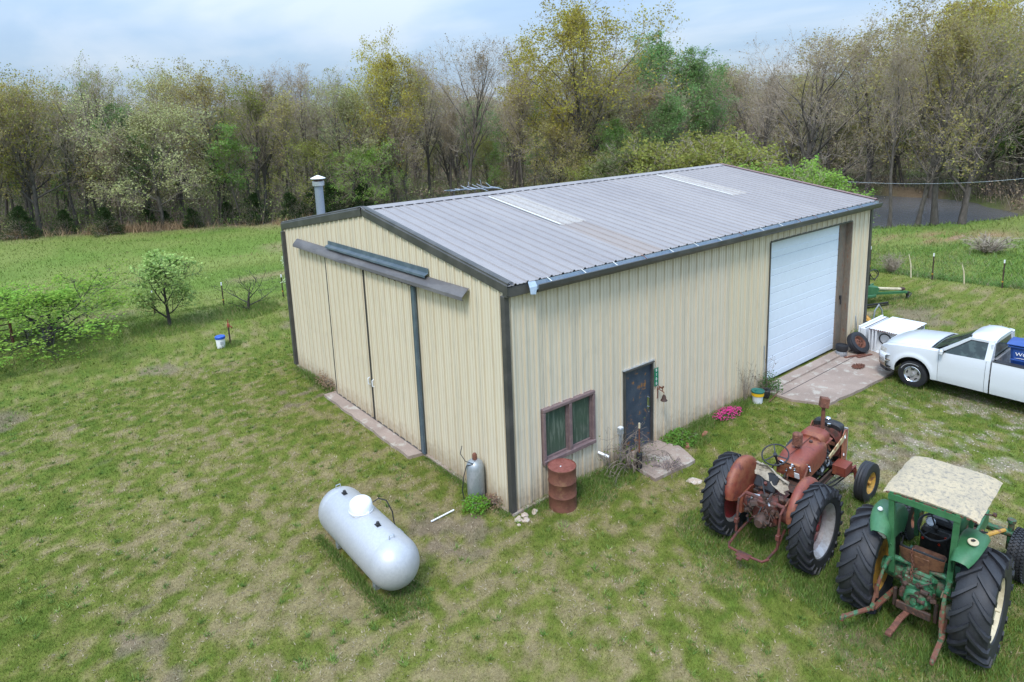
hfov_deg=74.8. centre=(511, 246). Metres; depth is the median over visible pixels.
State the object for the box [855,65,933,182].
woodland tree
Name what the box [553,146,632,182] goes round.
woodland tree
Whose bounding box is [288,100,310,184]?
woodland tree
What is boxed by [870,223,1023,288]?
rough grass
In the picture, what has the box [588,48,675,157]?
woodland tree
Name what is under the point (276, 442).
lawn grass
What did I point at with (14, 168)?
woodland tree
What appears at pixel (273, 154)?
woodland tree
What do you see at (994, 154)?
woodland tree
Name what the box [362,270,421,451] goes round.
sliding door
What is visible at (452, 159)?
woodland tree
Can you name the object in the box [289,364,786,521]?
tall grass
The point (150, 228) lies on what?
dry grass
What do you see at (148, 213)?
cedar
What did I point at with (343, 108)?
woodland tree
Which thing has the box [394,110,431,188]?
woodland tree
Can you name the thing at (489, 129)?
woodland tree
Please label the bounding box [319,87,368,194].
woodland tree
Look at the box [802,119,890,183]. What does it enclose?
woodland tree
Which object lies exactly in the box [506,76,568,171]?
woodland tree
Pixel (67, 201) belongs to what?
woodland tree
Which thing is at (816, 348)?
garage door section
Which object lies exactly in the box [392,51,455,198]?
woodland tree
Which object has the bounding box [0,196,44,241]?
cedar
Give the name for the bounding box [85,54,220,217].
woodland tree
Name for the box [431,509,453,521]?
plastic pipe
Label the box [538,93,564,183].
woodland tree
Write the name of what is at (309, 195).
cedar
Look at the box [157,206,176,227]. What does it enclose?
cedar
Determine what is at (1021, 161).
woodland tree
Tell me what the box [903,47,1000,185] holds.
woodland tree
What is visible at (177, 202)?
woodland tree
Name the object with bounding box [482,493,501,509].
plant
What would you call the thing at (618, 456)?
bush
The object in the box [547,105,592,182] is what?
woodland tree
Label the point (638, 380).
door
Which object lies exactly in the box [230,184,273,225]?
cedar
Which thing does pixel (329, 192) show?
cedar
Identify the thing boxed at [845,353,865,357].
iron strip
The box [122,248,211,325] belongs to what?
orchard tree
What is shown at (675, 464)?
bush
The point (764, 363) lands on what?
rod
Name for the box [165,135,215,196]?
woodland tree
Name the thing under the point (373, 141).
woodland tree
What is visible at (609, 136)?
woodland tree
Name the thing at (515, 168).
woodland tree
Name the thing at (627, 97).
woodland tree
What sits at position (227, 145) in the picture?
woodland tree
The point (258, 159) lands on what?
woodland tree
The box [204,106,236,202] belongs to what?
woodland tree
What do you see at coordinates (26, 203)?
woodland tree
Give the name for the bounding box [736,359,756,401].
bush
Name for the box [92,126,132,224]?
woodland tree
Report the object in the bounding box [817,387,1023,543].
gravel
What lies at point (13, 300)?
orchard tree
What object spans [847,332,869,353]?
spare tyre
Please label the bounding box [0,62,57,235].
woodland tree
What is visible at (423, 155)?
wood
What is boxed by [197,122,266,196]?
woodland tree
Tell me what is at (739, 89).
woodland tree
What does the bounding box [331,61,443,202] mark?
woodland tree
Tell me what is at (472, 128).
woodland tree
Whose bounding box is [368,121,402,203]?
woodland tree
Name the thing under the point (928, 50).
woodland tree
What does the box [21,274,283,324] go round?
wire fence
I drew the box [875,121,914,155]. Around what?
woodland tree
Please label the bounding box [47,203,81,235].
cedar
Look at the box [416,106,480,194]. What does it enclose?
woodland tree
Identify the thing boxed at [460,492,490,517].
plant
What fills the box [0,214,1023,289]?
field grass
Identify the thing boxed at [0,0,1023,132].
sky
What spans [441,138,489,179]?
woodland tree
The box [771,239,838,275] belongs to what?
garage door section
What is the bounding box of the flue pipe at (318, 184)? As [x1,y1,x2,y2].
[310,175,324,214]
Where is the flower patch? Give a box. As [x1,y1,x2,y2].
[713,406,741,420]
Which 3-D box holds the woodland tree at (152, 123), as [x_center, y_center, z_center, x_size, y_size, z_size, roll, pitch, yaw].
[-28.507,-6.867,53.468,12.270,11.353,14.248,-6,12,-21]
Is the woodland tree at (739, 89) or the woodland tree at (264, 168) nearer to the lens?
the woodland tree at (264, 168)
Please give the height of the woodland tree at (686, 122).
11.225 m
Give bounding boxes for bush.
[598,417,648,468]
[603,422,677,484]
[649,451,686,477]
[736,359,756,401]
[748,356,776,387]
[875,252,906,272]
[954,231,1023,253]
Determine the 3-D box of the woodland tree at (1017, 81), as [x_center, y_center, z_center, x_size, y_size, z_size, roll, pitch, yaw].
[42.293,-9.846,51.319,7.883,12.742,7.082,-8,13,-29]
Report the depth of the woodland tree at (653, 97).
61.11 m
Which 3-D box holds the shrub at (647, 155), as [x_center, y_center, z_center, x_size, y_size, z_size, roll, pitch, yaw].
[10.093,-3.285,38.597,9.272,7.271,9.120,3,12,27]
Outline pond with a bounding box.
[870,195,1018,228]
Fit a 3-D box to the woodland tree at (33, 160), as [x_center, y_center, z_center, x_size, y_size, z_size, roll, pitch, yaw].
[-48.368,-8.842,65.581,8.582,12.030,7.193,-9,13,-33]
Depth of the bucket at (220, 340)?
24.31 m
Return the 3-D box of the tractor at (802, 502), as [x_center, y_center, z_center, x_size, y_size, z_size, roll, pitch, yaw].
[5.369,4.250,12.701,4.280,2.181,2.017,-12,15,-43]
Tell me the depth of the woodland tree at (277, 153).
90.66 m
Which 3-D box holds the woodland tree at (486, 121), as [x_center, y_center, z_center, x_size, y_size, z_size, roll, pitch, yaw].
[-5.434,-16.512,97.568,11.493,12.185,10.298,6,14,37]
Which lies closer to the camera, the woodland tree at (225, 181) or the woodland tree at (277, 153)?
the woodland tree at (225, 181)
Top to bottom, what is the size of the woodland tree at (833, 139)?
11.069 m
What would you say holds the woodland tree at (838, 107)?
on the ground at (16, 539)
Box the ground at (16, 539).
[0,113,1023,681]
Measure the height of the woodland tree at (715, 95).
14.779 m
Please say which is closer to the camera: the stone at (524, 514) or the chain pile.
the stone at (524, 514)
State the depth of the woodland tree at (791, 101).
69.32 m
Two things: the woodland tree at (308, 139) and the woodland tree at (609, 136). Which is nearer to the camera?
the woodland tree at (609, 136)
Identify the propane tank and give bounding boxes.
[318,484,419,590]
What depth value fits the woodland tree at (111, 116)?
55.45 m
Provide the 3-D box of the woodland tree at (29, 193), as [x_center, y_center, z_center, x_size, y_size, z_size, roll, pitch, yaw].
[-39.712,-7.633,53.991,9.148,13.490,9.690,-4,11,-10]
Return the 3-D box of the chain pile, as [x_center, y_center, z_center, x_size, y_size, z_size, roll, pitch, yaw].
[10.466,3.603,20.242,0.537,0.059,0.337,-11,14,-37]
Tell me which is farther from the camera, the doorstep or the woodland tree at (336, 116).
the woodland tree at (336, 116)
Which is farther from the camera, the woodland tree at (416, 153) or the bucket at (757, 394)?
the woodland tree at (416, 153)
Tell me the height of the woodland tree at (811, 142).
16.051 m
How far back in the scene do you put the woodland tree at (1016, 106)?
51.20 m
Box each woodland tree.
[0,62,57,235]
[0,66,80,228]
[0,71,107,233]
[0,108,17,220]
[0,127,38,218]
[1,127,35,191]
[7,112,58,221]
[10,100,56,211]
[16,49,164,222]
[20,120,53,205]
[22,120,64,211]
[22,124,76,211]
[24,106,57,194]
[31,77,109,222]
[38,108,90,197]
[40,83,120,220]
[41,102,93,225]
[50,154,81,221]
[56,87,232,226]
[84,102,173,223]
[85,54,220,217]
[85,130,187,203]
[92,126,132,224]
[99,140,138,207]
[101,100,168,204]
[124,56,272,219]
[143,93,209,197]
[156,109,210,209]
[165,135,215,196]
[180,107,251,213]
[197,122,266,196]
[199,151,219,201]
[200,100,276,206]
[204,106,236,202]
[204,121,259,221]
[206,65,297,217]
[209,131,278,203]
[213,63,300,216]
[239,101,279,193]
[240,116,283,195]
[251,87,275,198]
[252,90,309,201]
[255,82,318,191]
[265,129,368,209]
[269,100,302,183]
[271,58,327,204]
[271,125,302,186]
[274,102,301,199]
[275,138,321,181]
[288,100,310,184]
[295,104,338,202]
[296,67,394,206]
[296,97,322,176]
[303,100,355,185]
[310,66,355,203]
[313,91,374,180]
[315,134,412,205]
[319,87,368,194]
[321,148,339,185]
[325,102,382,179]
[330,22,437,203]
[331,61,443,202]
[335,106,377,179]
[346,115,409,195]
[364,103,438,200]
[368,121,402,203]
[389,72,443,180]
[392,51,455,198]
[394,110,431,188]
[398,90,420,178]
[399,146,411,189]
[406,33,513,193]
[409,77,488,188]
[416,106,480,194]
[419,78,489,183]
[422,133,445,192]
[429,98,443,174]
[434,99,465,194]
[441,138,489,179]
[452,92,501,162]
[455,97,508,190]
[458,130,514,190]
[464,95,483,174]
[478,77,549,187]
[479,94,501,164]
[483,98,530,175]
[485,142,504,188]
[487,103,544,174]
[489,74,545,187]
[491,40,546,186]
[494,0,689,178]
[494,78,534,185]
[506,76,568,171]
[508,102,606,186]
[522,97,549,185]
[529,48,649,178]
[529,121,569,170]
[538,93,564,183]
[541,60,643,176]
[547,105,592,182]
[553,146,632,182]
[569,72,606,161]
[574,79,649,160]
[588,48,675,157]
[588,118,652,155]
[596,74,653,140]
[606,74,709,157]
[617,26,716,140]
[618,105,669,146]
[633,92,700,153]
[634,80,677,148]
[638,88,712,146]
[667,57,735,145]
[669,43,739,144]
[678,96,713,147]
[695,68,776,139]
[700,56,759,140]
[702,66,733,134]
[707,65,778,142]
[722,56,802,159]
[722,86,764,145]
[724,8,928,197]
[735,90,782,147]
[741,68,843,173]
[751,112,812,160]
[754,80,783,146]
[754,80,822,156]
[756,76,799,170]
[781,94,824,153]
[785,67,875,172]
[787,79,877,172]
[791,7,966,196]
[801,66,832,168]
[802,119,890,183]
[824,88,849,151]
[840,74,910,152]
[842,0,1023,198]
[845,70,872,162]
[854,87,929,186]
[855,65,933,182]
[861,73,915,169]
[868,81,918,170]
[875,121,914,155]
[903,0,1023,195]
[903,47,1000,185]
[919,43,1023,170]
[934,73,991,173]
[954,85,1023,163]
[974,46,1023,190]
[975,65,1023,155]
[979,5,1023,125]
[981,87,1016,175]
[989,87,1023,194]
[1001,112,1022,160]
[1006,61,1023,144]
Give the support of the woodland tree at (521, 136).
on the ground at (16, 539)
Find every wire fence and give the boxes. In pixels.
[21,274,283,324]
[870,246,1023,287]
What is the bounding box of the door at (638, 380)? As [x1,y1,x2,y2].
[622,359,654,455]
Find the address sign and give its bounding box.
[654,367,657,386]
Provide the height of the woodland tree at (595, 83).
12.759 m
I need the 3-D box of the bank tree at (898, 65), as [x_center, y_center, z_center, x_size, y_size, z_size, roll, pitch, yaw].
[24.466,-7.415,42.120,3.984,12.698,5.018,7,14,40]
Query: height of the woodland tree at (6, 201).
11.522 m
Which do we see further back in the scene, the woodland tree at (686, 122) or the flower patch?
the woodland tree at (686, 122)
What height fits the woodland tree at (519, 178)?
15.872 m
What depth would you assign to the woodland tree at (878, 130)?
79.48 m
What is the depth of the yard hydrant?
24.67 m
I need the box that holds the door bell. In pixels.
[657,384,667,401]
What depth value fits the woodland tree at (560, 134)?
55.58 m
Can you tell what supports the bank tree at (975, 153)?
on the ground at (16, 539)
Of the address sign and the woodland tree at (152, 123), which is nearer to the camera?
the address sign
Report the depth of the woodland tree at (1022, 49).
50.52 m
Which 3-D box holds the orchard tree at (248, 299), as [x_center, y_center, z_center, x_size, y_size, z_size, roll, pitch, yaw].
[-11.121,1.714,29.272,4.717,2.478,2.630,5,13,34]
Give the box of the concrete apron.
[762,347,893,405]
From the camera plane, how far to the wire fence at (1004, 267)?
29.79 m
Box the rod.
[764,346,764,387]
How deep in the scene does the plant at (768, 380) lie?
18.72 m
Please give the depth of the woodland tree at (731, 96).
78.23 m
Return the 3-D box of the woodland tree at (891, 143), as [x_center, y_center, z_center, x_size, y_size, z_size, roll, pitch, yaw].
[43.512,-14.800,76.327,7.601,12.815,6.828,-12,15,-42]
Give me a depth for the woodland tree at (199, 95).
55.57 m
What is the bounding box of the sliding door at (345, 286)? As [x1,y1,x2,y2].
[324,257,373,418]
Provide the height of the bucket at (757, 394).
0.355 m
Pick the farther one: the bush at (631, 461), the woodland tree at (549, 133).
the woodland tree at (549, 133)
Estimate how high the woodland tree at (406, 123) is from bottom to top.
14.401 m
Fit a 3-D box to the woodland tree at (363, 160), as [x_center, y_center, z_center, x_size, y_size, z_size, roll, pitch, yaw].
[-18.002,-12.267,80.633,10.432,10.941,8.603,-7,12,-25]
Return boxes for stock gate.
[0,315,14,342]
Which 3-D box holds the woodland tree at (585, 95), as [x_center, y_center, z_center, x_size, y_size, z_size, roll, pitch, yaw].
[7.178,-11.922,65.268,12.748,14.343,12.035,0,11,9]
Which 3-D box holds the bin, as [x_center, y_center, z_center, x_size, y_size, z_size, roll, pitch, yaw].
[10.441,3.269,21.212,0.370,0.360,0.366,-11,14,-37]
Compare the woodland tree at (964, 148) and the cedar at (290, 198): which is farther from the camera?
the woodland tree at (964, 148)
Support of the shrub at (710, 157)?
on the ground at (16, 539)
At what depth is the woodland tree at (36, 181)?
72.75 m
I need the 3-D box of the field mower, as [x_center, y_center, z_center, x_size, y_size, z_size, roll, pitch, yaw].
[14.644,1.494,26.937,2.966,1.371,1.385,-5,11,-16]
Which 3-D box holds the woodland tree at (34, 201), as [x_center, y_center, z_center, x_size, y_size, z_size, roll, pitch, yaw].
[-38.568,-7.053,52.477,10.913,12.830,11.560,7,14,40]
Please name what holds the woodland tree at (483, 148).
on the ground at (16, 539)
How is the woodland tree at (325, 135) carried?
on the ground at (16, 539)
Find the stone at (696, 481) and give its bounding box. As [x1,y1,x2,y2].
[686,477,702,484]
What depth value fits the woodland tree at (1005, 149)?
55.07 m
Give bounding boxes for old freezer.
[868,317,926,352]
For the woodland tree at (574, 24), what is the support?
on the ground at (16, 539)
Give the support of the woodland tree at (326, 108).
on the ground at (16, 539)
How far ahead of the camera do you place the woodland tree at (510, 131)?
77.42 m
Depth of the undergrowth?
63.93 m
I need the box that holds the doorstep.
[623,440,694,481]
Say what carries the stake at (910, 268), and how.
on the ground at (16, 539)
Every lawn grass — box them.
[0,351,1023,573]
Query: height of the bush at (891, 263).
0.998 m
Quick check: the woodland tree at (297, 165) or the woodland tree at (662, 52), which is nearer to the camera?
the woodland tree at (662, 52)
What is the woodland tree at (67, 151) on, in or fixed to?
on the ground at (16, 539)
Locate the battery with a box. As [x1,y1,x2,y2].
[763,387,770,397]
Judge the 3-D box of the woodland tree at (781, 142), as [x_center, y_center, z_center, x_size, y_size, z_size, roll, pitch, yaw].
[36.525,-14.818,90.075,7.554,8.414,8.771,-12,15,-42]
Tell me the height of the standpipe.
1.145 m
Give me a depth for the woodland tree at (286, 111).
54.52 m
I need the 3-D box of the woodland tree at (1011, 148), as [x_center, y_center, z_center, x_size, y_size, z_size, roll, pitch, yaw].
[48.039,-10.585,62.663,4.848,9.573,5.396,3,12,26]
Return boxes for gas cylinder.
[460,446,484,501]
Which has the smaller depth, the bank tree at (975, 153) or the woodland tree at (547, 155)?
the bank tree at (975, 153)
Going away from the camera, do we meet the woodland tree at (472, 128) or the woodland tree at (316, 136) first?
the woodland tree at (316, 136)
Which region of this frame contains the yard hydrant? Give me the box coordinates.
[227,319,231,342]
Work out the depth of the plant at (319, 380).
20.18 m
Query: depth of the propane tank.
11.50 m
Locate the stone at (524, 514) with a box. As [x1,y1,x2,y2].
[521,512,527,517]
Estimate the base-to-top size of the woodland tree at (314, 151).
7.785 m
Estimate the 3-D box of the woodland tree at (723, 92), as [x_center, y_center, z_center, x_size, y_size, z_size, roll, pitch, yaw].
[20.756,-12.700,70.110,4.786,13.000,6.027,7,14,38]
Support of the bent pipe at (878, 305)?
on the ground at (16, 539)
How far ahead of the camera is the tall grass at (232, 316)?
26.37 m
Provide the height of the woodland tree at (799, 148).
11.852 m
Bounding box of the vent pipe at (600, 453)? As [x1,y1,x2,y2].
[597,451,608,457]
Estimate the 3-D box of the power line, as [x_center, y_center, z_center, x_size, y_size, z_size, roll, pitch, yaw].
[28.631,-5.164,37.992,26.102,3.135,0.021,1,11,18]
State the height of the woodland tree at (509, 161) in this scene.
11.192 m
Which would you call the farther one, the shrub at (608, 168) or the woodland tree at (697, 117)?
the woodland tree at (697, 117)
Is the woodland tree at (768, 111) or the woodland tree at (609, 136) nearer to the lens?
the woodland tree at (609, 136)
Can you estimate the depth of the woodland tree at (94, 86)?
53.51 m
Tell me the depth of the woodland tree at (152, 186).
62.94 m
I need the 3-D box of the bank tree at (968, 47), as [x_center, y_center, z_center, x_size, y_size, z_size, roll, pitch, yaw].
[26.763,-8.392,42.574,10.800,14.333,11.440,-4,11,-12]
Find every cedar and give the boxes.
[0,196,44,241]
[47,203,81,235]
[89,199,125,237]
[136,201,159,226]
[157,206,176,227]
[181,202,208,227]
[218,196,238,223]
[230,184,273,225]
[278,184,309,220]
[294,180,329,218]
[311,172,349,214]
[343,173,379,208]
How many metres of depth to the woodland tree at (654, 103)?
61.76 m
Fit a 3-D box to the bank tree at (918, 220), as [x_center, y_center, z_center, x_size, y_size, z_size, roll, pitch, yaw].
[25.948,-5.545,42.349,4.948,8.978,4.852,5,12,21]
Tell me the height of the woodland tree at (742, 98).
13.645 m
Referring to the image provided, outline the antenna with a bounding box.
[444,181,500,195]
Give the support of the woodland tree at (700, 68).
on the ground at (16, 539)
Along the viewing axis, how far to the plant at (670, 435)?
16.19 m
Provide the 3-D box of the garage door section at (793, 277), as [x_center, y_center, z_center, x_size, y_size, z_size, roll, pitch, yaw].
[8.835,0.801,20.130,4.669,0.515,0.012,-11,14,-37]
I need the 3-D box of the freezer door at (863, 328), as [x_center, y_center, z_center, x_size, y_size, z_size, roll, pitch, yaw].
[12.007,2.838,22.273,1.720,0.800,0.230,-11,14,-37]
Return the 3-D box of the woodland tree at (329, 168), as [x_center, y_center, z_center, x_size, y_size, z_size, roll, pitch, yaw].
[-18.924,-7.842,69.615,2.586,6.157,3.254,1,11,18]
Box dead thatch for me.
[0,354,1023,681]
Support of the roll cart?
in the pickup truck
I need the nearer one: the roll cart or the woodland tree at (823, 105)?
the roll cart
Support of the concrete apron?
on the ground at (16, 539)
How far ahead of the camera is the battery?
18.39 m
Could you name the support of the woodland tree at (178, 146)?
on the ground at (16, 539)
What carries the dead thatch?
on the ground at (16, 539)
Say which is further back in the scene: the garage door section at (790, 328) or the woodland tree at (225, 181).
the woodland tree at (225, 181)
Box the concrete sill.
[324,391,426,458]
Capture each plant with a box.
[315,370,335,390]
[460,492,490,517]
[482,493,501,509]
[659,427,698,448]
[757,370,782,395]
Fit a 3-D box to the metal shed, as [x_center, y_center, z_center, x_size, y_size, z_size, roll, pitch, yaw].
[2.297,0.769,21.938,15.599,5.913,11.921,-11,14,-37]
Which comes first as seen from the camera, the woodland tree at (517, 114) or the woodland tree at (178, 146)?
the woodland tree at (517, 114)
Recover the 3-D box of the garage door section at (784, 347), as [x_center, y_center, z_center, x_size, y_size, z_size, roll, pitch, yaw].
[8.912,2.837,20.522,4.669,0.515,0.012,-11,14,-37]
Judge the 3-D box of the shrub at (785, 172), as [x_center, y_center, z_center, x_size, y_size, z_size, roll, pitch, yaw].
[13.104,-1.831,33.744,7.525,5.901,7.402,2,12,22]
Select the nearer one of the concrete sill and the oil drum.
the oil drum
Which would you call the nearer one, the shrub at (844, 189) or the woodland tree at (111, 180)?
the shrub at (844, 189)
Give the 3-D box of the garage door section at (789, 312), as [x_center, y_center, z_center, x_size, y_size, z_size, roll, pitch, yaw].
[8.873,1.819,20.326,4.669,0.515,0.012,-11,14,-37]
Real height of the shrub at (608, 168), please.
6.744 m
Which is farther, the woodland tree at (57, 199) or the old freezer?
the woodland tree at (57, 199)
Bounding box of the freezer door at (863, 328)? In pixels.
[858,315,888,338]
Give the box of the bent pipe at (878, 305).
[873,304,882,318]
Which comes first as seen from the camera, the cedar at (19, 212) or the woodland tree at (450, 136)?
the cedar at (19, 212)
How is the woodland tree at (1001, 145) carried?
on the ground at (16, 539)
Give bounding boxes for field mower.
[867,269,911,307]
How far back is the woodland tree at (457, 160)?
82.51 m
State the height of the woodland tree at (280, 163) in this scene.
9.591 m
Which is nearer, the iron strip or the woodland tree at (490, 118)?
the iron strip
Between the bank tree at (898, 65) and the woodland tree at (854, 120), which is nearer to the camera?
the bank tree at (898, 65)
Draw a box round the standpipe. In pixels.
[636,423,641,471]
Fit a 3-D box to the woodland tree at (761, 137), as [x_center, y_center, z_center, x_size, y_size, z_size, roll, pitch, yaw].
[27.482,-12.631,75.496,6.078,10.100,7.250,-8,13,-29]
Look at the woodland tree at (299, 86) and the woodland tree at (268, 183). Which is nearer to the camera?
the woodland tree at (299, 86)
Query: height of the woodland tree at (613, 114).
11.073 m
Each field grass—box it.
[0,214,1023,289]
[0,245,1023,407]
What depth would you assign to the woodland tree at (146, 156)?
67.39 m
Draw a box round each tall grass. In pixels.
[0,290,1023,420]
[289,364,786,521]
[310,531,432,620]
[674,486,1023,681]
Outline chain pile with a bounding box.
[851,363,864,368]
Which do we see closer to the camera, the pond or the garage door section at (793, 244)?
the garage door section at (793, 244)
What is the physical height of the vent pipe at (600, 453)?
0.128 m
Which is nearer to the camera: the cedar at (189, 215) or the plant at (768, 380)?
the plant at (768, 380)
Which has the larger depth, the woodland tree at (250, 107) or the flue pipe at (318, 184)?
the woodland tree at (250, 107)
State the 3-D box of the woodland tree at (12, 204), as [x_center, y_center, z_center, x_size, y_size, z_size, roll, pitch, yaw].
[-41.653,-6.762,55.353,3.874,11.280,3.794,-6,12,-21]
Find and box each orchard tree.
[0,259,149,370]
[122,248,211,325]
[212,263,284,309]
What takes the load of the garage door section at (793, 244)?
in the metal shed
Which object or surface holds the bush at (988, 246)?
on the ground at (16, 539)
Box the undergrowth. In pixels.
[0,142,1023,235]
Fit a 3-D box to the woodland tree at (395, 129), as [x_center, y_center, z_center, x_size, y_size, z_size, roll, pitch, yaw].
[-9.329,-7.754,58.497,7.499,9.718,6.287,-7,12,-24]
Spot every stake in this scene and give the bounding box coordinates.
[909,255,911,277]
[962,264,964,283]
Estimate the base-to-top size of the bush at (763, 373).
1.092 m
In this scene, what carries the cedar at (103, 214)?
on the ground at (16, 539)
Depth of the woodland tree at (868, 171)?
58.64 m
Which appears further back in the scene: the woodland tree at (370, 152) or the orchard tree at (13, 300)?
the woodland tree at (370, 152)
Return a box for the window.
[540,390,595,465]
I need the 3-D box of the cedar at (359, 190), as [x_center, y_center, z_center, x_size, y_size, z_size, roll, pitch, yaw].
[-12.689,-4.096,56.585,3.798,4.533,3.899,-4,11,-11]
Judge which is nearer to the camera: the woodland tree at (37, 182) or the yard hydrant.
the yard hydrant
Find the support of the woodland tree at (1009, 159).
on the ground at (16, 539)
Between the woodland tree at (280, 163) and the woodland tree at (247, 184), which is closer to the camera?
the woodland tree at (247, 184)
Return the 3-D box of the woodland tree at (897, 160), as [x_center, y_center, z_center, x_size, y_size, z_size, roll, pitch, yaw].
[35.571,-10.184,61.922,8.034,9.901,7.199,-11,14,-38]
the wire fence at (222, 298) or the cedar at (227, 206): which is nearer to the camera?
the wire fence at (222, 298)
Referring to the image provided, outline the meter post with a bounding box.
[617,426,623,464]
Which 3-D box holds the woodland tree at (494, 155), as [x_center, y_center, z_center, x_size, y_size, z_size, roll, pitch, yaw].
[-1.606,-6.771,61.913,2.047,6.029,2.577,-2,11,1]
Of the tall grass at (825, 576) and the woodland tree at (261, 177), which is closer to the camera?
the tall grass at (825, 576)
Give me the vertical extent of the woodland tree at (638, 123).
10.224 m
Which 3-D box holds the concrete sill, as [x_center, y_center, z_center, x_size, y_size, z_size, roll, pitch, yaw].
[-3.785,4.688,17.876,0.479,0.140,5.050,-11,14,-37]
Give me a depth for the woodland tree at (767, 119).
58.80 m
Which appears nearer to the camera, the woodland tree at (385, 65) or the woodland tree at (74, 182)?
the woodland tree at (385, 65)
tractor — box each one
[700,396,879,574]
[835,456,1023,667]
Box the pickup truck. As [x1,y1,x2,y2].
[879,325,1023,401]
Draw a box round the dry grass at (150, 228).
[0,214,311,239]
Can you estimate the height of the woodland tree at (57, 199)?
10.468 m
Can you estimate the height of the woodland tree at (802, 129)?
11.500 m
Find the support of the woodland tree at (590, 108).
on the ground at (16, 539)
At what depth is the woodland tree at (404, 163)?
74.33 m
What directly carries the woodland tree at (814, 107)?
on the ground at (16, 539)
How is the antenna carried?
attached to the metal shed
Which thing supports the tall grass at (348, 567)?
on the ground at (16, 539)
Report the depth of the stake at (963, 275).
29.03 m
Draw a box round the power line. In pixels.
[843,178,1023,183]
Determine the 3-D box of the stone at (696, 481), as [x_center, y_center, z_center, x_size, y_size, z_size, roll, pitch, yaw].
[3.943,5.059,14.483,0.268,0.067,0.313,-13,15,-44]
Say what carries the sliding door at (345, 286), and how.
in the metal shed
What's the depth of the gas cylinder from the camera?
13.88 m
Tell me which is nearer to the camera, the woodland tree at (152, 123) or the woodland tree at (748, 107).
the woodland tree at (152, 123)
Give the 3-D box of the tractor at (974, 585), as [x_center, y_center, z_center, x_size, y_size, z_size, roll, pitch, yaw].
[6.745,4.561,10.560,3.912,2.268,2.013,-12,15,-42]
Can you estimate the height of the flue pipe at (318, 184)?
1.355 m
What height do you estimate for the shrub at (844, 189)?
5.164 m
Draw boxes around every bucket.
[215,334,224,348]
[751,388,764,403]
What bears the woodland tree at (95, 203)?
on the ground at (16, 539)
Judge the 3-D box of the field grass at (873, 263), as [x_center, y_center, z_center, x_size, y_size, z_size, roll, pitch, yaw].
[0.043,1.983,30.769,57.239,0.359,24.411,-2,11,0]
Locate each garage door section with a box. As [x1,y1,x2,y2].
[767,318,833,362]
[767,334,832,377]
[768,303,834,345]
[769,271,836,311]
[769,287,835,328]
[770,255,837,293]
[771,225,838,257]
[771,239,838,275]
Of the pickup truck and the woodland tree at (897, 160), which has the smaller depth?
the pickup truck
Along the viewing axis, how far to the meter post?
15.06 m
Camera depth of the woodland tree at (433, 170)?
68.79 m
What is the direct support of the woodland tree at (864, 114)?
on the ground at (16, 539)
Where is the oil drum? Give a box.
[547,458,576,513]
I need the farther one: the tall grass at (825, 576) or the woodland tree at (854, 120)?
the woodland tree at (854, 120)
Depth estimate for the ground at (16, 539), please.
13.44 m
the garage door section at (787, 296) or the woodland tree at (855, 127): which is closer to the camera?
the garage door section at (787, 296)
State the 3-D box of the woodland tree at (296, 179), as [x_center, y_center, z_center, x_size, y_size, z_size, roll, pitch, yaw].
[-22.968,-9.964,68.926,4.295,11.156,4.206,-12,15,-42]
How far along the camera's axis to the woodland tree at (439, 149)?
96.94 m
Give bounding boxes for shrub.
[581,137,683,179]
[615,128,767,175]
[629,122,793,174]
[717,153,849,191]
[777,164,879,222]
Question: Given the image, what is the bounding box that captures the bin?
[835,343,848,356]
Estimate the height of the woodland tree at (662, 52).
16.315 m
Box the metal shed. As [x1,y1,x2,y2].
[280,163,882,516]
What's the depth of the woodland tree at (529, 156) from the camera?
64.10 m
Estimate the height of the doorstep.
0.140 m
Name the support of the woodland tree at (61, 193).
on the ground at (16, 539)
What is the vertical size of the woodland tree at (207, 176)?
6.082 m
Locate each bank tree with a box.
[842,0,1023,225]
[863,20,937,227]
[881,88,969,226]
[900,6,1023,224]
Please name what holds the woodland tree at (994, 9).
on the ground at (16, 539)
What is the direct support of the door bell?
attached to the metal shed
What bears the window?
in the metal shed
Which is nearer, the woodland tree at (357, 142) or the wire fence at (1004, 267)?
the wire fence at (1004, 267)
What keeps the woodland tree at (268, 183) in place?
on the ground at (16, 539)
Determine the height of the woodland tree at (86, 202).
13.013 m
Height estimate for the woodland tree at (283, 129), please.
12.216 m
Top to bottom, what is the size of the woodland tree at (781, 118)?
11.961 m
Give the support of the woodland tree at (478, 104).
on the ground at (16, 539)
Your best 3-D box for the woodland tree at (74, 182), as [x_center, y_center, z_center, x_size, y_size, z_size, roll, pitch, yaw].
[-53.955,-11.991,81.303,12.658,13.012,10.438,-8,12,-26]
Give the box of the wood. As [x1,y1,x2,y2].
[0,81,1022,200]
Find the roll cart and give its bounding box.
[1007,337,1023,365]
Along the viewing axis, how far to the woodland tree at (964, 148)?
71.90 m

